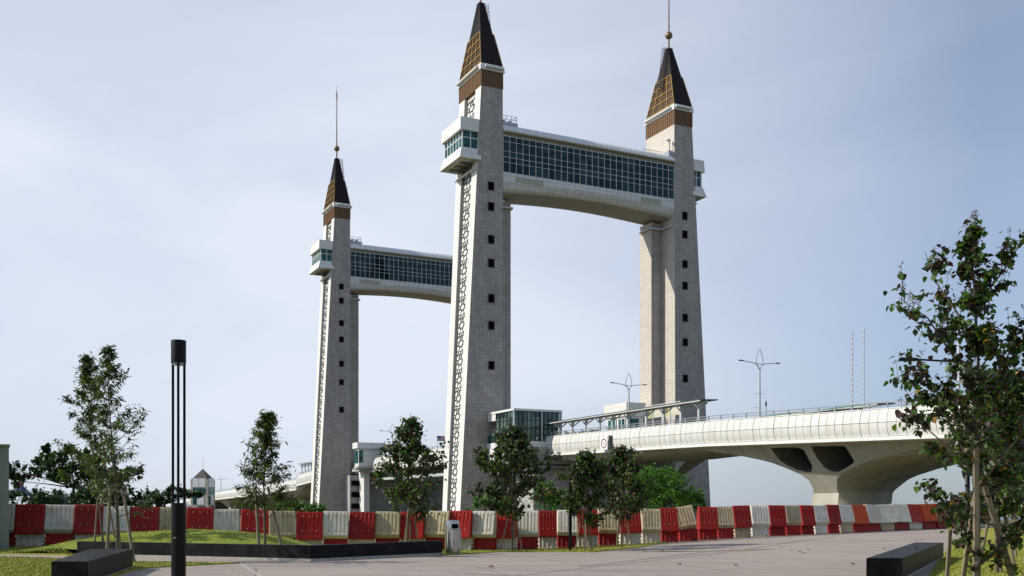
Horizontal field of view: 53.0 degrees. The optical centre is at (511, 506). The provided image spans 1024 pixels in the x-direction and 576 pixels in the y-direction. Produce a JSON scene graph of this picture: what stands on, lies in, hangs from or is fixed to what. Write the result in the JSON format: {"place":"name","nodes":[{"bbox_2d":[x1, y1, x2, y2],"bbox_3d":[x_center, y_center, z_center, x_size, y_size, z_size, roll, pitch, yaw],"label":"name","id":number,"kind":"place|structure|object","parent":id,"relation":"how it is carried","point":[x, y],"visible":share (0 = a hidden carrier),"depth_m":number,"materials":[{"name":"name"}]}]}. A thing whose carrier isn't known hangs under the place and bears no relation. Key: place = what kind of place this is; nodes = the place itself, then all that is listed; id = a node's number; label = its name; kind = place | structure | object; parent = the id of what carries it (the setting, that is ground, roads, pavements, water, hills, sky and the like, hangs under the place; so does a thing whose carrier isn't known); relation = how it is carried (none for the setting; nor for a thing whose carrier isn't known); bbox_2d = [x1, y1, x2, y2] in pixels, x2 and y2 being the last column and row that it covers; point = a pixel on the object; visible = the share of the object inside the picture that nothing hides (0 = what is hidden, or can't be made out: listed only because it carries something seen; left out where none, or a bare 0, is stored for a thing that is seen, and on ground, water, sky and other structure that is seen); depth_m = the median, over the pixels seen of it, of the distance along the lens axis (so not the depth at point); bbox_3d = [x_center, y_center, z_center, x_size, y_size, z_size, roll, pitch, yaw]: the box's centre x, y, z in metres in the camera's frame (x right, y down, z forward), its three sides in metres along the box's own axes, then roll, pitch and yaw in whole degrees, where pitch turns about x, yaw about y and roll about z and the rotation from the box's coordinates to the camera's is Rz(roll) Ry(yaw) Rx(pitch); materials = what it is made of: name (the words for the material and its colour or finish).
{"place":"outdoors","nodes":[
{"label":"outdoors","id":0,"kind":"place"},
{"bbox_2d":[0,547,76,555],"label":"lawn","id":1,"kind":"structure","parent":0,"point":[73,551],"depth_m":36.97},
{"bbox_2d":[0,444,9,549],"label":"metal hut","id":2,"kind":"object","parent":1,"relation":"on","point":[4,496],"visible":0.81,"depth_m":39.17,"materials":[{"name":"metal"}]},
{"bbox_2d":[16,533,45,546],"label":"plastic barrier","id":3,"kind":"object","parent":1,"relation":"on","point":[31,540],"visible":0.87,"depth_m":41.71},
{"bbox_2d":[14,504,45,533],"bbox_3d":[-19.631,0.522,41.875,1.088,1.205,0.785,0,0,-14],"label":"plastic barrier","id":4,"kind":"object","parent":3,"relation":"on","point":[29,518],"visible":1,"depth_m":41.67,"materials":[{"name":"plastic"}]},
{"bbox_2d":[45,533,74,545],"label":"plastic barrier","id":5,"kind":"object","parent":1,"relation":"on","point":[50,539],"visible":0.54,"depth_m":41.99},
{"bbox_2d":[44,505,73,533],"bbox_3d":[-18.564,0.530,42.211,1.102,1.185,0.740,1,-2,-14],"label":"plastic barrier","id":6,"kind":"object","parent":5,"relation":"on","point":[59,519],"visible":1,"depth_m":41.99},
{"bbox_2d":[75,534,100,539],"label":"plastic barrier","id":7,"kind":"object","parent":1,"relation":"on","point":[80,536],"visible":0.3,"depth_m":42.29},
{"bbox_2d":[73,504,103,533],"bbox_3d":[-17.469,0.535,42.418,1.117,1.205,0.785,0,2,-13],"label":"plastic barrier","id":8,"kind":"object","parent":7,"relation":"on","point":[84,519],"visible":0.87,"depth_m":42.20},
{"bbox_2d":[24,529,309,550],"bbox_3d":[-12.400,1.406,36.971,12.200,1.085,9.658,0,0,0],"label":"grass mound","id":9,"kind":"object","parent":1,"relation":"on","point":[193,536],"depth_m":36.54,"materials":[{"name":"plant"}]},
{"bbox_2d":[47,351,126,540],"bbox_3d":[-14.916,-2.069,36.468,2.457,6.845,2.198,0,0,0],"label":"slender tree","id":10,"kind":"object","parent":9,"relation":"on","point":[87,369],"visible":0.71,"depth_m":36.37,"materials":[{"name":"green plant"}]},
{"bbox_2d":[230,409,303,543],"bbox_3d":[-8.240,-0.949,34.498,2.427,4.800,2.253,0,0,-21],"label":"slender tree","id":11,"kind":"object","parent":9,"relation":"on","point":[268,421],"visible":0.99,"depth_m":34.27,"materials":[{"name":"green plant"}]},
{"bbox_2d":[254,487,281,543],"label":"tree stakes","id":12,"kind":"object","parent":9,"relation":"on","point":[257,522],"visible":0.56,"depth_m":34.23,"materials":[{"name":"brown wood"}]},
{"bbox_2d":[324,539,347,544],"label":"plastic barrier","id":13,"kind":"object","parent":1,"relation":"on","point":[335,541],"visible":0.41,"depth_m":44.62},
{"bbox_2d":[323,511,348,538],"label":"plastic barrier","id":14,"kind":"object","parent":13,"relation":"on","point":[335,524],"visible":1,"depth_m":44.53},
{"bbox_2d":[349,539,374,543],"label":"plastic barrier","id":15,"kind":"object","parent":1,"relation":"on","point":[352,541],"visible":0.39,"depth_m":44.90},
{"bbox_2d":[348,512,374,538],"bbox_3d":[-6.573,0.847,45.065,1.116,1.205,0.785,1,-2,-4],"label":"plastic barrier","id":16,"kind":"object","parent":15,"relation":"on","point":[361,525],"visible":1,"depth_m":44.85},
{"bbox_2d":[376,538,399,542],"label":"plastic barrier","id":17,"kind":"object","parent":1,"relation":"on","point":[379,540],"visible":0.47,"depth_m":45.16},
{"bbox_2d":[375,511,400,537],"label":"plastic barrier","id":18,"kind":"object","parent":17,"relation":"on","point":[387,524],"visible":0.94,"depth_m":45.12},
{"bbox_2d":[367,414,449,540],"bbox_3d":[-3.798,-0.890,40.505,3.467,5.482,3.491,0,0,-35],"label":"young tree","id":19,"kind":"object","parent":1,"relation":"on","point":[407,434],"visible":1,"depth_m":40.18,"materials":[{"name":"green plant"}]},
{"bbox_2d":[401,538,424,541],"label":"plastic barrier","id":20,"kind":"object","parent":1,"relation":"on","point":[402,540],"visible":0.18,"depth_m":45.41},
{"bbox_2d":[400,511,425,538],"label":"plastic barrier","id":21,"kind":"object","parent":20,"relation":"on","point":[420,525],"visible":0.64,"depth_m":45.31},
{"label":"plastic barrier","id":22,"kind":"object","parent":1,"relation":"on","visible":0},
{"bbox_2d":[213,509,239,530],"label":"plastic barrier","id":23,"kind":"object","parent":22,"relation":"on","point":[226,519],"visible":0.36,"depth_m":43.62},
{"bbox_2d":[0,557,239,575],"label":"lawn","id":24,"kind":"structure","parent":0,"point":[192,564],"depth_m":29.34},
{"bbox_2d":[51,549,132,575],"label":"granite bench","id":25,"kind":"object","parent":24,"relation":"on","point":[98,562],"visible":0.97,"depth_m":23.45,"materials":[{"name":"stone"}]},
{"bbox_2d":[72,344,156,548],"bbox_3d":[-11.945,-1.609,30.776,2.185,6.540,2.493,0,0,-39],"label":"slender tree","id":26,"kind":"object","parent":24,"relation":"on","point":[107,364],"visible":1,"depth_m":30.72,"materials":[{"name":"green plant"}]},
{"bbox_2d":[105,486,135,561],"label":"tree stakes","id":27,"kind":"object","parent":24,"relation":"on","point":[111,489],"visible":0.64,"depth_m":30.58,"materials":[{"name":"brown wood"}]},
{"bbox_2d":[299,540,322,544],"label":"plastic barrier","id":28,"kind":"object","parent":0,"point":[314,542],"visible":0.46,"depth_m":44.38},
{"bbox_2d":[296,512,322,539],"bbox_3d":[-8.768,0.843,44.481,1.118,1.205,0.785,1,0,-11],"label":"plastic barrier","id":29,"kind":"object","parent":28,"relation":"on","point":[309,525],"visible":1,"depth_m":44.27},
{"bbox_2d":[0,526,993,575],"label":"plaza paving","id":30,"kind":"structure","parent":0,"point":[832,555],"depth_m":31.60,"materials":[{"name":"concrete"}]},
{"bbox_2d":[171,339,185,575],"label":"lamp column","id":31,"kind":"structure","parent":30,"relation":"on","point":[178,508],"depth_m":20.89,"materials":[{"name":"metal"}]},
{"bbox_2d":[77,541,442,560],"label":"planter wall","id":32,"kind":"structure","parent":30,"relation":"on","point":[282,552],"depth_m":33.27,"materials":[{"name":"black stone"}]},
{"bbox_2d":[660,531,678,541],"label":"plastic barrier","id":33,"kind":"object","parent":30,"relation":"on","point":[671,536],"visible":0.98,"depth_m":52.58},
{"bbox_2d":[658,508,678,531],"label":"plastic barrier","id":34,"kind":"object","parent":33,"relation":"on","point":[669,519],"visible":0.98,"depth_m":52.55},
{"bbox_2d":[678,529,697,540],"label":"plastic barrier","id":35,"kind":"object","parent":30,"relation":"on","point":[688,534],"visible":0.96,"depth_m":53.53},
{"bbox_2d":[676,505,696,529],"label":"plastic barrier","id":36,"kind":"object","parent":35,"relation":"on","point":[686,518],"visible":0.89,"depth_m":53.38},
{"bbox_2d":[697,529,717,539],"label":"plastic barrier","id":37,"kind":"object","parent":30,"relation":"on","point":[707,534],"visible":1,"depth_m":54.57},
{"bbox_2d":[696,507,718,529],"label":"plastic barrier","id":38,"kind":"object","parent":37,"relation":"on","point":[707,518],"visible":1,"depth_m":54.52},
{"bbox_2d":[717,528,733,538],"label":"plastic barrier","id":39,"kind":"object","parent":30,"relation":"on","point":[725,533],"visible":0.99,"depth_m":55.67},
{"bbox_2d":[717,506,734,527],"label":"plastic barrier","id":40,"kind":"object","parent":39,"relation":"on","point":[725,517],"visible":0.95,"depth_m":55.67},
{"bbox_2d":[733,527,750,536],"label":"plastic barrier","id":41,"kind":"object","parent":30,"relation":"on","point":[742,532],"visible":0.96,"depth_m":56.80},
{"bbox_2d":[732,505,751,527],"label":"plastic barrier","id":42,"kind":"object","parent":41,"relation":"on","point":[742,516],"visible":0.99,"depth_m":56.73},
{"bbox_2d":[750,526,768,536],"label":"plastic barrier","id":43,"kind":"object","parent":30,"relation":"on","point":[758,531],"visible":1,"depth_m":57.97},
{"bbox_2d":[749,505,770,526],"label":"plastic barrier","id":44,"kind":"object","parent":43,"relation":"on","point":[760,515],"visible":1,"depth_m":57.98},
{"bbox_2d":[768,526,785,535],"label":"plastic barrier","id":45,"kind":"object","parent":30,"relation":"on","point":[776,530],"visible":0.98,"depth_m":59.14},
{"bbox_2d":[767,505,786,525],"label":"plastic barrier","id":46,"kind":"object","parent":45,"relation":"on","point":[777,513],"visible":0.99,"depth_m":59.08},
{"bbox_2d":[785,525,800,534],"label":"plastic barrier","id":47,"kind":"object","parent":30,"relation":"on","point":[793,529],"visible":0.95,"depth_m":60.23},
{"bbox_2d":[785,505,801,524],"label":"plastic barrier","id":48,"kind":"object","parent":47,"relation":"on","point":[793,514],"visible":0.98,"depth_m":60.22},
{"bbox_2d":[800,525,813,534],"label":"plastic barrier","id":49,"kind":"object","parent":30,"relation":"on","point":[806,530],"visible":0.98,"depth_m":61.29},
{"bbox_2d":[799,505,815,525],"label":"plastic barrier","id":50,"kind":"object","parent":49,"relation":"on","point":[807,515],"visible":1,"depth_m":61.26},
{"bbox_2d":[866,542,943,575],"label":"granite bench","id":51,"kind":"object","parent":30,"relation":"on","point":[909,560],"visible":0.98,"depth_m":24.90,"materials":[{"name":"stone"}]},
{"bbox_2d":[15,514,1012,551],"bbox_3d":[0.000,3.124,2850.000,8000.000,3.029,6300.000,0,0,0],"label":"ground","id":52,"kind":"structure","parent":0,"point":[1002,523],"depth_m":95.82,"materials":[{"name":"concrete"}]},
{"bbox_2d":[9,485,65,504],"bbox_3d":[-26.703,0.650,55.953,4.356,3.700,2.639,0,0,0],"label":"leafy bush","id":53,"kind":"object","parent":52,"relation":"on","point":[39,498],"visible":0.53,"depth_m":55.71,"materials":[{"name":"green plant"}]},
{"bbox_2d":[35,482,100,536],"bbox_3d":[-24.641,0.578,57.155,4.186,3.843,2.534,0,0,0],"label":"leafy bush","id":54,"kind":"object","parent":52,"relation":"on","point":[85,498],"visible":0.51,"depth_m":56.60,"materials":[{"name":"green plant"}]},
{"bbox_2d":[9,442,143,539],"bbox_3d":[-25.672,-0.319,59.633,8.145,6.842,3.024,0,0,10],"label":"spreading tree","id":55,"kind":"object","parent":52,"relation":"on","point":[48,464],"visible":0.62,"depth_m":59.38,"materials":[{"name":"green plant"}]},
{"bbox_2d":[75,477,144,505],"bbox_3d":[-22.841,0.406,57.983,4.215,4.189,2.196,0,0,0],"label":"leafy bush","id":56,"kind":"object","parent":52,"relation":"on","point":[130,491],"visible":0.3,"depth_m":57.74,"materials":[{"name":"green plant"}]},
{"bbox_2d":[112,485,176,509],"bbox_3d":[-20.891,0.654,57.895,3.642,3.692,1.970,0,0,0],"label":"leafy bush","id":57,"kind":"object","parent":52,"relation":"on","point":[158,500],"visible":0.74,"depth_m":57.85,"materials":[{"name":"green plant"}]},
{"bbox_2d":[151,484,203,506],"bbox_3d":[-20.146,0.588,62.023,3.170,3.908,1.262,0,0,0],"label":"leafy bush","id":58,"kind":"object","parent":52,"relation":"on","point":[190,493],"visible":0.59,"depth_m":61.84,"materials":[{"name":"green plant"}]},
{"bbox_2d":[191,469,214,508],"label":"tower house","id":59,"kind":"structure","parent":52,"relation":"on","point":[203,480],"depth_m":297.56,"materials":[{"name":"concrete"}]},
{"bbox_2d":[266,496,326,516],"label":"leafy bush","id":60,"kind":"object","parent":52,"relation":"on","point":[313,507],"visible":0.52,"depth_m":189.03,"materials":[{"name":"green plant"}]},
{"bbox_2d":[309,90,359,510],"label":"bridge tower","id":61,"kind":"structure","parent":52,"relation":"on","point":[336,426],"depth_m":219.59,"materials":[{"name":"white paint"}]},
{"bbox_2d":[350,236,452,303],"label":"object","id":62,"kind":"structure","parent":61,"relation":"attached to","point":[383,271],"depth_m":225.87,"materials":[{"name":"teal glass"}]},
{"bbox_2d":[351,442,385,511],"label":"control cabin","id":63,"kind":"object","parent":52,"relation":"on","point":[365,453],"visible":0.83,"depth_m":212.67,"materials":[{"name":"concrete"}]},
{"bbox_2d":[440,0,512,510],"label":"bridge tower","id":64,"kind":"structure","parent":52,"relation":"on","point":[479,377],"depth_m":150.85,"materials":[{"name":"tile"}]},
{"bbox_2d":[503,115,675,224],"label":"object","id":65,"kind":"structure","parent":64,"relation":"attached to","point":[556,171],"depth_m":158.68,"materials":[{"name":"glass"}]},
{"bbox_2d":[531,479,579,539],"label":"bright bush","id":66,"kind":"object","parent":52,"relation":"on","point":[555,504],"visible":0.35,"depth_m":84.65,"materials":[{"name":"green plant"}]},
{"bbox_2d":[182,400,988,519],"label":"viaduct","id":67,"kind":"object","parent":52,"relation":"on","point":[861,457],"visible":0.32,"depth_m":104.79,"materials":[{"name":"grey concrete"}]},
{"bbox_2d":[487,408,561,465],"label":"control room","id":68,"kind":"object","parent":67,"relation":"attached to","point":[532,422],"visible":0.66,"depth_m":144.31,"materials":[{"name":"glass"}]},
{"bbox_2d":[604,402,645,429],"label":"control cabin","id":69,"kind":"object","parent":67,"relation":"on","point":[636,417],"visible":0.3,"depth_m":167.04,"materials":[{"name":"white concrete"}]},
{"bbox_2d":[545,399,717,434],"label":"walkway canopy","id":70,"kind":"object","parent":67,"relation":"on","point":[646,410],"visible":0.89,"depth_m":125.61,"materials":[{"name":"metal"}]},
{"bbox_2d":[621,462,696,509],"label":"bright bush","id":71,"kind":"object","parent":52,"relation":"on","point":[660,480],"visible":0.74,"depth_m":77.59,"materials":[{"name":"green plant"}]},
{"bbox_2d":[638,0,710,517],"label":"bridge tower","id":72,"kind":"structure","parent":52,"relation":"on","point":[671,358],"depth_m":166.99,"materials":[{"name":"tile"}]},
{"bbox_2d":[440,542,667,554],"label":"lawn","id":73,"kind":"structure","parent":0,"point":[626,545],"depth_m":46.98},
{"bbox_2d":[425,537,444,549],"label":"plastic barrier","id":74,"kind":"object","parent":73,"relation":"on","point":[435,539],"visible":0.34,"depth_m":45.54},
{"bbox_2d":[424,511,449,537],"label":"plastic barrier","id":75,"kind":"object","parent":74,"relation":"on","point":[434,527],"visible":0.89,"depth_m":45.50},
{"bbox_2d":[445,520,460,553],"bbox_3d":[-2.103,1.095,36.299,0.540,1.210,0.541,0,0,-25],"label":"litter bin","id":76,"kind":"object","parent":73,"relation":"on","point":[452,537],"visible":0.91,"depth_m":36.07,"materials":[{"name":"silver metal"}]},
{"bbox_2d":[460,538,473,549],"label":"plastic barrier","id":77,"kind":"object","parent":73,"relation":"on","point":[467,543],"visible":0.46,"depth_m":45.40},
{"bbox_2d":[450,511,472,537],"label":"plastic barrier","id":78,"kind":"object","parent":77,"relation":"on","point":[464,519],"visible":0.62,"depth_m":45.42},
{"bbox_2d":[472,538,496,549],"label":"plastic barrier","id":79,"kind":"object","parent":73,"relation":"on","point":[485,543],"visible":0.85,"depth_m":45.48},
{"bbox_2d":[472,511,496,537],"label":"plastic barrier","id":80,"kind":"object","parent":79,"relation":"on","point":[484,525],"visible":0.99,"depth_m":45.45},
{"bbox_2d":[496,537,517,549],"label":"plastic barrier","id":81,"kind":"object","parent":73,"relation":"on","point":[507,544],"visible":0.65,"depth_m":45.71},
{"bbox_2d":[496,511,517,538],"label":"plastic barrier","id":82,"kind":"object","parent":81,"relation":"on","point":[501,522],"visible":0.56,"depth_m":45.64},
{"bbox_2d":[0,528,1023,575],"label":"grass","id":83,"kind":"structure","parent":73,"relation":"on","point":[36,569],"depth_m":31.70,"materials":[{"name":"plant"}]},
{"bbox_2d":[467,424,560,550],"bbox_3d":[0.127,-0.703,40.562,3.703,5.077,3.442,0,0,0],"label":"young tree","id":84,"kind":"object","parent":73,"relation":"on","point":[512,443],"visible":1,"depth_m":40.06,"materials":[{"name":"green plant"}]},
{"bbox_2d":[517,537,538,549],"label":"plastic barrier","id":85,"kind":"object","parent":73,"relation":"on","point":[530,543],"visible":0.91,"depth_m":46.30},
{"bbox_2d":[518,510,538,536],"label":"plastic barrier","id":86,"kind":"object","parent":85,"relation":"on","point":[528,524],"visible":0.9,"depth_m":46.24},
{"bbox_2d":[538,537,556,548],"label":"plastic barrier","id":87,"kind":"object","parent":73,"relation":"on","point":[547,542],"visible":0.94,"depth_m":47.12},
{"bbox_2d":[538,511,556,536],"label":"plastic barrier","id":88,"kind":"object","parent":87,"relation":"on","point":[547,523],"visible":0.99,"depth_m":47.11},
{"bbox_2d":[556,535,576,547],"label":"plastic barrier","id":89,"kind":"object","parent":73,"relation":"on","point":[562,541],"visible":0.8,"depth_m":47.91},
{"bbox_2d":[557,510,577,535],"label":"plastic barrier","id":90,"kind":"object","parent":89,"relation":"on","point":[562,522],"visible":0.73,"depth_m":47.86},
{"bbox_2d":[538,448,633,549],"bbox_3d":[3.339,-0.321,44.831,3.015,4.504,3.945,0,0,-45],"label":"young tree","id":91,"kind":"object","parent":73,"relation":"on","point":[580,470],"visible":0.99,"depth_m":44.55,"materials":[{"name":"green plant"}]},
{"bbox_2d":[597,533,618,544],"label":"plastic barrier","id":92,"kind":"object","parent":73,"relation":"on","point":[607,538],"visible":0.88,"depth_m":49.63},
{"bbox_2d":[598,509,619,533],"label":"plastic barrier","id":93,"kind":"object","parent":92,"relation":"on","point":[610,524],"visible":0.72,"depth_m":49.57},
{"bbox_2d":[589,444,657,546],"bbox_3d":[5.097,-0.487,47.640,2.868,4.762,3.840,0,0,35],"label":"young tree","id":94,"kind":"object","parent":73,"relation":"on","point":[626,468],"visible":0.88,"depth_m":47.27,"materials":[{"name":"green plant"}]},
{"bbox_2d":[618,533,641,543],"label":"plastic barrier","id":95,"kind":"object","parent":73,"relation":"on","point":[636,538],"visible":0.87,"depth_m":50.62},
{"bbox_2d":[619,510,641,532],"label":"plastic barrier","id":96,"kind":"object","parent":95,"relation":"on","point":[634,525],"visible":0.48,"depth_m":50.52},
{"bbox_2d":[641,532,660,542],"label":"plastic barrier","id":97,"kind":"object","parent":73,"relation":"on","point":[650,537],"visible":0.8,"depth_m":51.65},
{"bbox_2d":[640,509,660,532],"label":"plastic barrier","id":98,"kind":"object","parent":97,"relation":"on","point":[650,520],"visible":0.94,"depth_m":51.62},
{"bbox_2d":[929,528,1023,575],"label":"lawn","id":99,"kind":"structure","parent":0,"point":[991,534],"depth_m":32.42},
{"bbox_2d":[883,210,1023,575],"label":"young tree","id":100,"kind":"object","parent":99,"relation":"on","point":[982,340],"visible":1,"depth_m":19.21,"materials":[{"name":"green plant"}]},
{"bbox_2d":[945,447,1014,575],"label":"tree stakes","id":101,"kind":"object","parent":99,"relation":"on","point":[993,516],"visible":0.75,"depth_m":19.40,"materials":[{"name":"brown wood"}]},
{"bbox_2d":[939,361,1023,572],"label":"young tree","id":102,"kind":"object","parent":99,"relation":"on","point":[1013,499],"visible":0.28,"depth_m":25.21,"materials":[{"name":"green plant"}]},
{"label":"plastic barrier","id":103,"kind":"object","parent":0,"visible":0},
{"bbox_2d":[241,509,268,534],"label":"plastic barrier","id":104,"kind":"object","parent":103,"relation":"on","point":[248,521],"visible":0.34,"depth_m":43.82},
{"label":"plastic barrier","id":105,"kind":"object","parent":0,"visible":0},
{"bbox_2d":[269,511,295,538],"bbox_3d":[-9.902,0.791,44.233,1.106,1.185,0.740,0,1,-14],"label":"plastic barrier","id":106,"kind":"object","parent":105,"relation":"on","point":[286,522],"visible":0.82,"depth_m":44.04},
{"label":"plastic barrier","id":107,"kind":"object","parent":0,"visible":0},
{"bbox_2d":[103,506,130,534],"bbox_3d":[-16.438,0.592,42.745,1.058,1.185,0.740,-1,0,-11],"label":"plastic barrier","id":108,"kind":"object","parent":107,"relation":"on","point":[123,525],"visible":0.41,"depth_m":42.53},
{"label":"plastic barrier","id":109,"kind":"object","parent":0,"visible":0},
{"bbox_2d":[130,507,159,531],"bbox_3d":[-15.364,0.633,43.004,1.120,1.205,0.785,0,0,-14],"label":"plastic barrier","id":110,"kind":"object","parent":109,"relation":"on","point":[148,522],"visible":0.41,"depth_m":42.82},
{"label":"plastic barrier","id":111,"kind":"object","parent":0,"visible":0},
{"bbox_2d":[159,507,186,529],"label":"plastic barrier","id":112,"kind":"object","parent":111,"relation":"on","point":[165,519],"visible":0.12,"depth_m":43.05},
{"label":"plastic barrier","id":113,"kind":"object","parent":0,"visible":0},
{"bbox_2d":[186,507,213,529],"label":"plastic barrier","id":114,"kind":"object","parent":113,"relation":"on","point":[200,517],"visible":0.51,"depth_m":43.33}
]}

